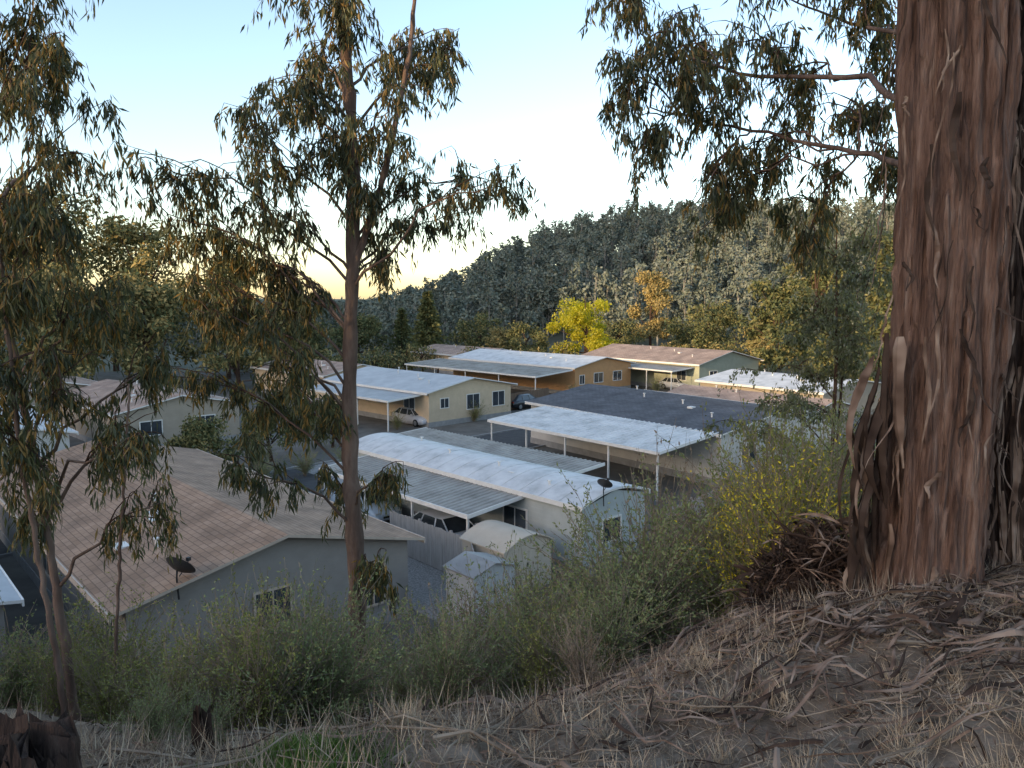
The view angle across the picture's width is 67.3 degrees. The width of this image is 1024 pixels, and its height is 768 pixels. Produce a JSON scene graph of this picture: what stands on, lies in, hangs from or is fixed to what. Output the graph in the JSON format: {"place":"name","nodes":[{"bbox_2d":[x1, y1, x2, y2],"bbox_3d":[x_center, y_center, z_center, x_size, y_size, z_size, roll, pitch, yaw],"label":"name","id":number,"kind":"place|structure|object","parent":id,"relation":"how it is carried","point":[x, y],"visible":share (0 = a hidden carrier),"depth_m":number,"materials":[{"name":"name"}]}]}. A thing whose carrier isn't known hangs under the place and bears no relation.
{"place":"outdoors","nodes":[
{"label":"outdoors","id":0,"kind":"place"},
{"bbox_2d":[0,429,539,553],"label":"road","id":1,"kind":"structure","parent":0,"point":[514,438],"depth_m":58.63,"materials":[{"name":"grey asphalt"}]},
{"bbox_2d":[291,461,342,483],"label":"concrete driveway","id":2,"kind":"structure","parent":0,"point":[315,470],"depth_m":49.97,"materials":[{"name":"concrete"}]},
{"bbox_2d":[397,427,604,472],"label":"carport","id":3,"kind":"object","parent":2,"relation":"on","point":[566,462],"visible":0.61,"depth_m":42.71,"materials":[{"name":"metal"}]},
{"bbox_2d":[0,0,897,298],"label":"sky","id":4,"kind":"structure","parent":0,"point":[532,96],"materials":[{"name":"blue"}]},
{"bbox_2d":[408,556,551,639],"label":"gravel yard","id":5,"kind":"structure","parent":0,"point":[421,575],"depth_m":29.59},
{"bbox_2d":[319,455,524,530],"bbox_3d":[-4.425,5.683,36.299,3.810,2.860,11.900,-6,8,-43],"label":"carport","id":6,"kind":"object","parent":5,"relation":"on","point":[467,500],"visible":0.44,"depth_m":33.91,"materials":[{"name":"metal"}]},
{"bbox_2d":[390,508,461,572],"bbox_3d":[-3.481,6.657,32.006,0.126,1.850,5.788,-5,8,-41],"label":"wooden fence","id":7,"kind":"object","parent":5,"relation":"on","point":[439,548],"visible":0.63,"depth_m":31.81,"materials":[{"name":"grey wood"}]},
{"bbox_2d":[459,520,554,593],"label":"storage shed","id":8,"kind":"structure","parent":5,"relation":"on","point":[480,536],"depth_m":29.35,"materials":[{"name":"beige plastic"}]},
{"bbox_2d":[0,252,1023,767],"bbox_3d":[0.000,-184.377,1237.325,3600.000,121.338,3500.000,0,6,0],"label":"ground","id":9,"kind":"structure","parent":0,"point":[22,582],"depth_m":4.00,"materials":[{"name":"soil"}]},
{"bbox_2d":[0,701,81,767],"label":"tree stump","id":10,"kind":"object","parent":9,"relation":"on","point":[35,742],"visible":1,"depth_m":2.80,"materials":[{"name":"brown wood"}]},
{"bbox_2d":[0,257,107,379],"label":"distant eucalyptus tree","id":11,"kind":"object","parent":9,"relation":"on","point":[81,371],"visible":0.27,"depth_m":82.39,"materials":[{"name":"green plant"}]},
{"bbox_2d":[0,590,119,714],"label":"coyote brush shrub","id":12,"kind":"object","parent":9,"relation":"on","point":[7,689],"visible":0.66,"depth_m":8.63,"materials":[{"name":"green plant"}]},
{"bbox_2d":[0,604,128,716],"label":"broom shrub","id":13,"kind":"object","parent":9,"relation":"on","point":[53,700],"visible":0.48,"depth_m":8.07,"materials":[{"name":"green plant"}]},
{"bbox_2d":[2,183,137,355],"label":"distant eucalyptus tree","id":14,"kind":"object","parent":9,"relation":"on","point":[81,217],"visible":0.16,"depth_m":95.83,"materials":[{"name":"green plant"}]},
{"bbox_2d":[0,571,190,722],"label":"broom shrub","id":15,"kind":"object","parent":9,"relation":"on","point":[105,636],"visible":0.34,"depth_m":8.98,"materials":[{"name":"green plant"}]},
{"bbox_2d":[0,0,191,721],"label":"eucalyptus tree","id":16,"kind":"object","parent":9,"relation":"on","point":[22,302],"visible":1,"depth_m":7.25,"materials":[{"name":"green plant"}]},
{"bbox_2d":[49,612,158,723],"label":"broom shrub","id":17,"kind":"object","parent":9,"relation":"on","point":[108,700],"visible":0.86,"depth_m":7.59,"materials":[{"name":"green plant"}]},
{"bbox_2d":[72,216,149,370],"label":"distant eucalyptus tree","id":18,"kind":"object","parent":9,"relation":"on","point":[95,261],"visible":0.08,"depth_m":116.20,"materials":[{"name":"green plant"}]},
{"bbox_2d":[53,591,204,725],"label":"broom shrub","id":19,"kind":"object","parent":9,"relation":"on","point":[146,642],"visible":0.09,"depth_m":11.67,"materials":[{"name":"green plant"}]},
{"bbox_2d":[82,211,191,362],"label":"distant eucalyptus tree","id":20,"kind":"object","parent":9,"relation":"on","point":[106,248],"visible":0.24,"depth_m":106.12,"materials":[{"name":"green plant"}]},
{"bbox_2d":[91,213,200,356],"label":"distant eucalyptus tree","id":21,"kind":"object","parent":9,"relation":"on","point":[125,234],"visible":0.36,"depth_m":99.48,"materials":[{"name":"green plant"}]},
{"bbox_2d":[55,396,239,443],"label":"walls","id":22,"kind":"structure","parent":9,"relation":"on","point":[174,413],"depth_m":57.75,"materials":[{"name":"beige"}]},
{"bbox_2d":[66,379,229,415],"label":"roof","id":23,"kind":"structure","parent":22,"relation":"on","point":[101,389],"depth_m":61.71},
{"bbox_2d":[106,267,198,379],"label":"distant eucalyptus tree","id":24,"kind":"object","parent":9,"relation":"on","point":[159,322],"visible":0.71,"depth_m":90.99,"materials":[{"name":"green plant"}]},
{"bbox_2d":[100,653,207,750],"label":"coyote brush shrub","id":25,"kind":"object","parent":9,"relation":"on","point":[156,718],"visible":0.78,"depth_m":4.33,"materials":[{"name":"green plant"}]},
{"bbox_2d":[94,601,231,734],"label":"broom shrub","id":26,"kind":"object","parent":9,"relation":"on","point":[176,679],"visible":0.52,"depth_m":5.37,"materials":[{"name":"green plant"}]},
{"bbox_2d":[190,704,214,755],"bbox_3d":[-1.596,1.859,3.974,0.134,0.454,0.139,0,6,0],"label":"tree stump","id":27,"kind":"object","parent":9,"relation":"on","point":[200,715],"visible":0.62,"depth_m":3.93,"materials":[{"name":"wood"}]},
{"bbox_2d":[0,504,407,671],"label":"walls","id":28,"kind":"structure","parent":9,"relation":"on","point":[306,554],"depth_m":23.75,"materials":[{"name":"grey paint"}]},
{"bbox_2d":[0,530,409,664],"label":"skirting","id":29,"kind":"object","parent":28,"relation":"attached to","point":[29,571],"depth_m":29.44,"materials":[{"name":"concrete"}]},
{"bbox_2d":[0,440,423,618],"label":"roof","id":30,"kind":"structure","parent":28,"relation":"on","point":[219,529],"depth_m":25.98,"materials":[{"name":"brown"}]},
{"bbox_2d":[41,554,385,653],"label":"windows","id":31,"kind":"structure","parent":28,"relation":"attached to","point":[257,595],"depth_m":23.65,"materials":[{"name":"grey glass"}]},
{"bbox_2d":[162,412,245,461],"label":"broadleaf tree","id":32,"kind":"object","parent":9,"relation":"on","point":[197,433],"visible":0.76,"depth_m":45.91,"materials":[{"name":"green plant"}]},
{"bbox_2d":[155,672,257,754],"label":"coyote brush shrub","id":33,"kind":"object","parent":9,"relation":"on","point":[217,721],"visible":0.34,"depth_m":4.50,"materials":[{"name":"green plant"}]},
{"bbox_2d":[166,254,276,378],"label":"distant eucalyptus tree","id":34,"kind":"object","parent":9,"relation":"on","point":[193,354],"visible":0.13,"depth_m":105.77,"materials":[{"name":"green plant"}]},
{"bbox_2d":[193,282,268,385],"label":"distant eucalyptus tree","id":35,"kind":"object","parent":9,"relation":"on","point":[219,362],"visible":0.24,"depth_m":92.74,"materials":[{"name":"green plant"}]},
{"bbox_2d":[155,557,327,738],"bbox_3d":[-1.859,2.031,5.503,1.051,1.424,1.212,-2,9,34],"label":"broom shrub","id":36,"kind":"object","parent":9,"relation":"on","point":[261,700],"visible":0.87,"depth_m":5.50,"materials":[{"name":"green plant"}]},
{"bbox_2d":[164,564,328,732],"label":"broom shrub","id":37,"kind":"object","parent":9,"relation":"on","point":[236,633],"visible":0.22,"depth_m":5.82,"materials":[{"name":"green plant"}]},
{"bbox_2d":[231,396,311,461],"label":"broadleaf tree","id":38,"kind":"object","parent":9,"relation":"on","point":[255,437],"visible":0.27,"depth_m":52.35,"materials":[{"name":"green plant"}]},
{"bbox_2d":[154,713,436,767],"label":"green grass","id":39,"kind":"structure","parent":9,"relation":"on","point":[295,741],"depth_m":3.48,"materials":[{"name":"plant"}]},
{"bbox_2d":[262,293,334,362],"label":"distant eucalyptus tree","id":40,"kind":"object","parent":9,"relation":"on","point":[315,347],"visible":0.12,"depth_m":103.60,"materials":[{"name":"green plant"}]},
{"bbox_2d":[196,550,429,732],"bbox_3d":[-1.543,2.094,5.894,1.832,1.565,1.604,2,7,3],"label":"coyote brush shrub","id":41,"kind":"object","parent":9,"relation":"on","point":[306,689],"visible":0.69,"depth_m":5.81,"materials":[{"name":"green plant"}]},
{"bbox_2d":[98,0,545,726],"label":"eucalyptus tree","id":42,"kind":"object","parent":9,"relation":"on","point":[308,90],"visible":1,"depth_m":9.67,"materials":[{"name":"green plant"}]},
{"bbox_2d":[244,580,410,730],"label":"coyote brush shrub","id":43,"kind":"object","parent":9,"relation":"on","point":[320,628],"visible":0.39,"depth_m":5.91,"materials":[{"name":"green plant"}]},
{"bbox_2d":[273,585,426,724],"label":"coyote brush shrub","id":44,"kind":"object","parent":9,"relation":"on","point":[358,692],"visible":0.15,"depth_m":8.54,"materials":[{"name":"green plant"}]},
{"bbox_2d":[326,313,389,361],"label":"broadleaf tree","id":45,"kind":"object","parent":9,"relation":"on","point":[369,326],"visible":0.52,"depth_m":134.42,"materials":[{"name":"green plant"}]},
{"bbox_2d":[301,382,423,431],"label":"carport","id":46,"kind":"object","parent":9,"relation":"on","point":[378,395],"visible":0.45,"depth_m":67.87,"materials":[{"name":"metal"}]},
{"bbox_2d":[383,307,412,356],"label":"conifer tree","id":47,"kind":"object","parent":9,"relation":"on","point":[402,327],"visible":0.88,"depth_m":139.12,"materials":[{"name":"green plant"}]},
{"bbox_2d":[351,598,466,718],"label":"coyote brush shrub","id":48,"kind":"object","parent":9,"relation":"on","point":[401,691],"visible":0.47,"depth_m":7.27,"materials":[{"name":"green plant"}]},
{"bbox_2d":[335,379,510,422],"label":"walls","id":49,"kind":"structure","parent":9,"relation":"on","point":[428,409],"depth_m":69.62,"materials":[{"name":"beige paint"}]},
{"bbox_2d":[325,366,516,393],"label":"roof","id":50,"kind":"structure","parent":49,"relation":"on","point":[408,380],"depth_m":72.25,"materials":[{"name":"metal"}]},
{"bbox_2d":[400,290,451,360],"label":"conifer tree","id":51,"kind":"object","parent":9,"relation":"on","point":[428,318],"visible":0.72,"depth_m":126.78,"materials":[{"name":"green plant"}]},
{"bbox_2d":[414,508,477,535],"bbox_3d":[-2.908,6.550,34.519,2.080,1.480,4.575,-6,8,-42],"label":"parked car","id":52,"kind":"object","parent":9,"relation":"on","point":[447,522],"visible":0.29,"depth_m":34.07,"materials":[{"name":"white paint"}]},
{"bbox_2d":[376,566,516,713],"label":"coyote brush shrub","id":53,"kind":"object","parent":9,"relation":"on","point":[444,661],"visible":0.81,"depth_m":5.94,"materials":[{"name":"green plant"}]},
{"bbox_2d":[388,557,551,712],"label":"dry shrub","id":54,"kind":"object","parent":9,"relation":"on","point":[480,680],"visible":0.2,"depth_m":9.12,"materials":[{"name":"green plant"}]},
{"bbox_2d":[448,311,505,346],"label":"broadleaf tree","id":55,"kind":"object","parent":9,"relation":"on","point":[482,331],"visible":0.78,"depth_m":144.27,"materials":[{"name":"green plant"}]},
{"bbox_2d":[442,551,514,623],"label":"storage shed","id":56,"kind":"structure","parent":9,"relation":"on","point":[459,562],"depth_m":26.58,"materials":[{"name":"grey metal"}]},
{"bbox_2d":[72,193,894,350],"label":"distant forest","id":57,"kind":"object","parent":9,"relation":"on","point":[651,236],"visible":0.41,"depth_m":206.43,"materials":[{"name":"green plant"}]},
{"bbox_2d":[404,358,572,389],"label":"carport","id":58,"kind":"object","parent":9,"relation":"on","point":[501,369],"visible":0.97,"depth_m":92.78,"materials":[{"name":"metal"}]},
{"bbox_2d":[358,453,644,566],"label":"walls","id":59,"kind":"structure","parent":9,"relation":"on","point":[542,516],"depth_m":31.81,"materials":[{"name":"white"}]},
{"bbox_2d":[359,432,649,508],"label":"roof","id":60,"kind":"structure","parent":59,"relation":"on","point":[558,491],"depth_m":35.70,"materials":[{"name":"paint"}]},
{"bbox_2d":[359,435,625,500],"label":"roof seams","id":61,"kind":"object","parent":60,"relation":"on","point":[485,465],"visible":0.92,"depth_m":36.75,"materials":[{"name":"metal"}]},
{"bbox_2d":[358,441,649,511],"bbox_3d":[-1.705,4.067,38.025,4.400,0.200,17.740,-6,8,-43],"label":"gutter","id":62,"kind":"object","parent":60,"relation":"attached to","point":[502,488],"visible":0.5,"depth_m":34.61,"materials":[{"name":"paint"}]},
{"bbox_2d":[502,504,621,543],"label":"windows","id":63,"kind":"structure","parent":59,"relation":"attached to","point":[512,515],"depth_m":32.99,"materials":[{"name":"black"}]},
{"bbox_2d":[6,564,1023,767],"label":"fallen twigs","id":64,"kind":"object","parent":9,"relation":"on","point":[457,732],"depth_m":3.71,"materials":[{"name":"brown wood"}]},
{"bbox_2d":[434,559,618,707],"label":"coyote brush shrub","id":65,"kind":"object","parent":9,"relation":"on","point":[504,686],"visible":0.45,"depth_m":6.48,"materials":[{"name":"green plant"}]},
{"bbox_2d":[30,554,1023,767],"bbox_3d":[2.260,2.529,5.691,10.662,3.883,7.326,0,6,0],"label":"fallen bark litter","id":66,"kind":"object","parent":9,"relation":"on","point":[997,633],"visible":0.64,"depth_m":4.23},
{"bbox_2d":[505,320,549,352],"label":"broadleaf tree","id":67,"kind":"object","parent":9,"relation":"on","point":[541,343],"visible":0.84,"depth_m":134.68,"materials":[{"name":"green plant"}]},
{"bbox_2d":[213,340,858,374],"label":"hedge","id":68,"kind":"object","parent":9,"relation":"on","point":[393,362],"visible":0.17,"depth_m":117.08,"materials":[{"name":"green plant"}]},
{"bbox_2d":[489,572,592,698],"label":"broom shrub","id":69,"kind":"object","parent":9,"relation":"on","point":[543,666],"visible":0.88,"depth_m":6.11,"materials":[{"name":"green plant"}]},
{"bbox_2d":[453,358,630,390],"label":"walls","id":70,"kind":"structure","parent":9,"relation":"on","point":[607,367],"depth_m":93.03,"materials":[{"name":"beige paint"}]},
{"bbox_2d":[450,348,635,368],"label":"roof","id":71,"kind":"structure","parent":70,"relation":"on","point":[541,358],"depth_m":96.94,"materials":[{"name":"paint"}]},
{"bbox_2d":[428,518,669,692],"bbox_3d":[0.339,2.427,7.896,2.398,2.035,2.099,-2,3,-7],"label":"coyote brush shrub","id":72,"kind":"object","parent":9,"relation":"on","point":[522,602],"visible":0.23,"depth_m":7.87,"materials":[{"name":"green plant"}]},
{"bbox_2d":[497,537,657,685],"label":"coyote brush shrub","id":73,"kind":"object","parent":9,"relation":"on","point":[566,602],"visible":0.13,"depth_m":7.33,"materials":[{"name":"green plant"}]},
{"bbox_2d":[544,296,618,354],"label":"yellow tree","id":74,"kind":"object","parent":9,"relation":"on","point":[578,317],"visible":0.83,"depth_m":123.48,"materials":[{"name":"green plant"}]},
{"bbox_2d":[530,601,649,694],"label":"dry shrub","id":75,"kind":"object","parent":9,"relation":"on","point":[578,665],"visible":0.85,"depth_m":5.49,"materials":[{"name":"green plant"}]},
{"bbox_2d":[487,405,718,500],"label":"white carport","id":76,"kind":"object","parent":9,"relation":"on","point":[620,432],"visible":0.91,"depth_m":48.03,"materials":[{"name":"paint"}]},
{"bbox_2d":[528,538,694,688],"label":"coyote brush shrub","id":77,"kind":"object","parent":9,"relation":"on","point":[609,636],"visible":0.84,"depth_m":5.99,"materials":[{"name":"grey plant"}]},
{"bbox_2d":[594,318,648,344],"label":"broadleaf tree","id":78,"kind":"object","parent":9,"relation":"on","point":[623,327],"visible":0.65,"depth_m":143.59,"materials":[{"name":"green plant"}]},
{"bbox_2d":[520,477,740,666],"bbox_3d":[1.081,2.006,7.749,2.135,2.194,2.114,-3,10,-10],"label":"coyote brush shrub","id":79,"kind":"object","parent":9,"relation":"on","point":[661,579],"visible":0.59,"depth_m":7.55,"materials":[{"name":"green plant"}]},
{"bbox_2d":[625,270,673,345],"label":"golden poplar tree","id":80,"kind":"object","parent":9,"relation":"on","point":[654,289],"visible":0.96,"depth_m":148.14,"materials":[{"name":"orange plant"}]},
{"bbox_2d":[517,445,782,657],"bbox_3d":[1.414,2.236,8.646,2.735,2.839,2.763,-1,7,-4],"label":"coyote brush shrub","id":81,"kind":"object","parent":9,"relation":"on","point":[643,540],"visible":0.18,"depth_m":8.71,"materials":[{"name":"green plant"}]},
{"bbox_2d":[590,420,764,652],"bbox_3d":[2.534,2.606,11.963,2.382,4.299,2.376,0,6,0],"label":"dry shrub","id":82,"kind":"object","parent":9,"relation":"on","point":[660,478],"visible":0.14,"depth_m":11.99,"materials":[{"name":"green plant"}]},
{"bbox_2d":[531,405,836,479],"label":"walls","id":83,"kind":"structure","parent":9,"relation":"on","point":[696,450],"depth_m":48.16,"materials":[{"name":"white paint"}]},
{"bbox_2d":[530,437,755,486],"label":"skirting","id":84,"kind":"object","parent":83,"relation":"attached to","point":[603,456],"visible":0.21,"depth_m":52.49,"materials":[{"name":"metal"}]},
{"bbox_2d":[527,384,817,435],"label":"roof","id":85,"kind":"structure","parent":83,"relation":"on","point":[665,408],"depth_m":53.39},
{"bbox_2d":[626,352,758,385],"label":"walls","id":86,"kind":"structure","parent":9,"relation":"on","point":[731,360],"depth_m":96.19,"materials":[{"name":"green"}]},
{"bbox_2d":[582,343,762,364],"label":"roof","id":87,"kind":"structure","parent":86,"relation":"on","point":[656,353],"depth_m":100.44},
{"bbox_2d":[648,484,745,625],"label":"broom shrub","id":88,"kind":"object","parent":9,"relation":"on","point":[716,603],"visible":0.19,"depth_m":8.64,"materials":[{"name":"green plant"}]},
{"bbox_2d":[661,297,757,348],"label":"round tree","id":89,"kind":"object","parent":9,"relation":"on","point":[716,315],"visible":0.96,"depth_m":139.42,"materials":[{"name":"green plant"}]},
{"bbox_2d":[658,457,821,597],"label":"flowering broom shrub","id":90,"kind":"object","parent":9,"relation":"on","point":[731,522],"visible":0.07,"depth_m":8.24,"materials":[{"name":"green plant"}]},
{"bbox_2d":[673,473,823,623],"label":"flowering broom shrub","id":91,"kind":"object","parent":9,"relation":"on","point":[730,573],"visible":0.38,"depth_m":7.71,"materials":[{"name":"green plant"}]},
{"bbox_2d":[647,432,858,598],"bbox_3d":[3.020,1.801,8.853,2.972,2.553,2.942,-4,6,16],"label":"coyote brush shrub","id":92,"kind":"object","parent":9,"relation":"on","point":[714,469],"visible":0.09,"depth_m":9.14,"materials":[{"name":"green plant"}]},
{"bbox_2d":[690,441,849,591],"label":"flowering broom shrub","id":93,"kind":"object","parent":9,"relation":"on","point":[777,506],"visible":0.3,"depth_m":7.27,"materials":[{"name":"green plant"}]},
{"bbox_2d":[733,275,811,372],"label":"distant eucalyptus tree","id":94,"kind":"object","parent":9,"relation":"on","point":[776,308],"visible":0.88,"depth_m":103.43,"materials":[{"name":"green plant"}]},
{"bbox_2d":[686,432,871,587],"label":"flowering broom shrub","id":95,"kind":"object","parent":9,"relation":"on","point":[788,489],"visible":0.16,"depth_m":7.54,"materials":[{"name":"green plant"}]},
{"bbox_2d":[699,383,861,602],"bbox_3d":[3.040,1.442,8.405,2.031,2.896,1.955,3,6,-32],"label":"broom shrub","id":96,"kind":"object","parent":9,"relation":"on","point":[775,445],"visible":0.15,"depth_m":8.23,"materials":[{"name":"green plant"}]},
{"bbox_2d":[718,506,854,620],"bbox_3d":[2.516,1.683,6.524,1.455,1.255,1.303,5,8,36],"label":"bark pile","id":97,"kind":"object","parent":9,"relation":"on","point":[801,551],"visible":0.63,"depth_m":6.40,"materials":[{"name":"brown plant"}]},
{"bbox_2d":[702,386,877,509],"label":"broom shrub","id":98,"kind":"object","parent":9,"relation":"on","point":[811,443],"visible":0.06,"depth_m":11.09,"materials":[{"name":"green plant"}]},
{"bbox_2d":[700,382,880,418],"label":"walls","id":99,"kind":"structure","parent":9,"relation":"on","point":[864,397],"depth_m":69.91,"materials":[{"name":"beige"}]},
{"bbox_2d":[696,369,880,393],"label":"roof","id":100,"kind":"structure","parent":99,"relation":"on","point":[765,379],"depth_m":72.66,"materials":[{"name":"paint"}]},
{"bbox_2d":[697,202,894,478],"bbox_3d":[4.898,0.984,13.278,3.375,7.979,2.815,1,6,12],"label":"young tree","id":101,"kind":"object","parent":9,"relation":"on","point":[848,341],"visible":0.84,"depth_m":12.77,"materials":[{"name":"green plant"}]},
{"bbox_2d":[578,0,1023,601],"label":"eucalyptus tree","id":102,"kind":"object","parent":9,"relation":"on","point":[938,480],"visible":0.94,"depth_m":5.34,"materials":[{"name":"brown plant"}]},
{"bbox_2d":[763,247,856,353],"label":"distant eucalyptus tree","id":103,"kind":"object","parent":9,"relation":"on","point":[821,284],"visible":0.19,"depth_m":111.43,"materials":[{"name":"green plant"}]},
{"bbox_2d":[750,381,875,535],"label":"coyote brush shrub","id":104,"kind":"object","parent":9,"relation":"on","point":[839,454],"visible":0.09,"depth_m":9.58,"materials":[{"name":"green plant"}]},
{"bbox_2d":[827,403,848,432],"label":"walls","id":105,"kind":"structure","parent":9,"relation":"on","point":[837,405],"depth_m":61.62,"materials":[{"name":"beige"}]},
{"bbox_2d":[668,384,849,410],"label":"roof","id":106,"kind":"structure","parent":105,"relation":"on","point":[709,392],"depth_m":65.88,"materials":[{"name":"white metal"}]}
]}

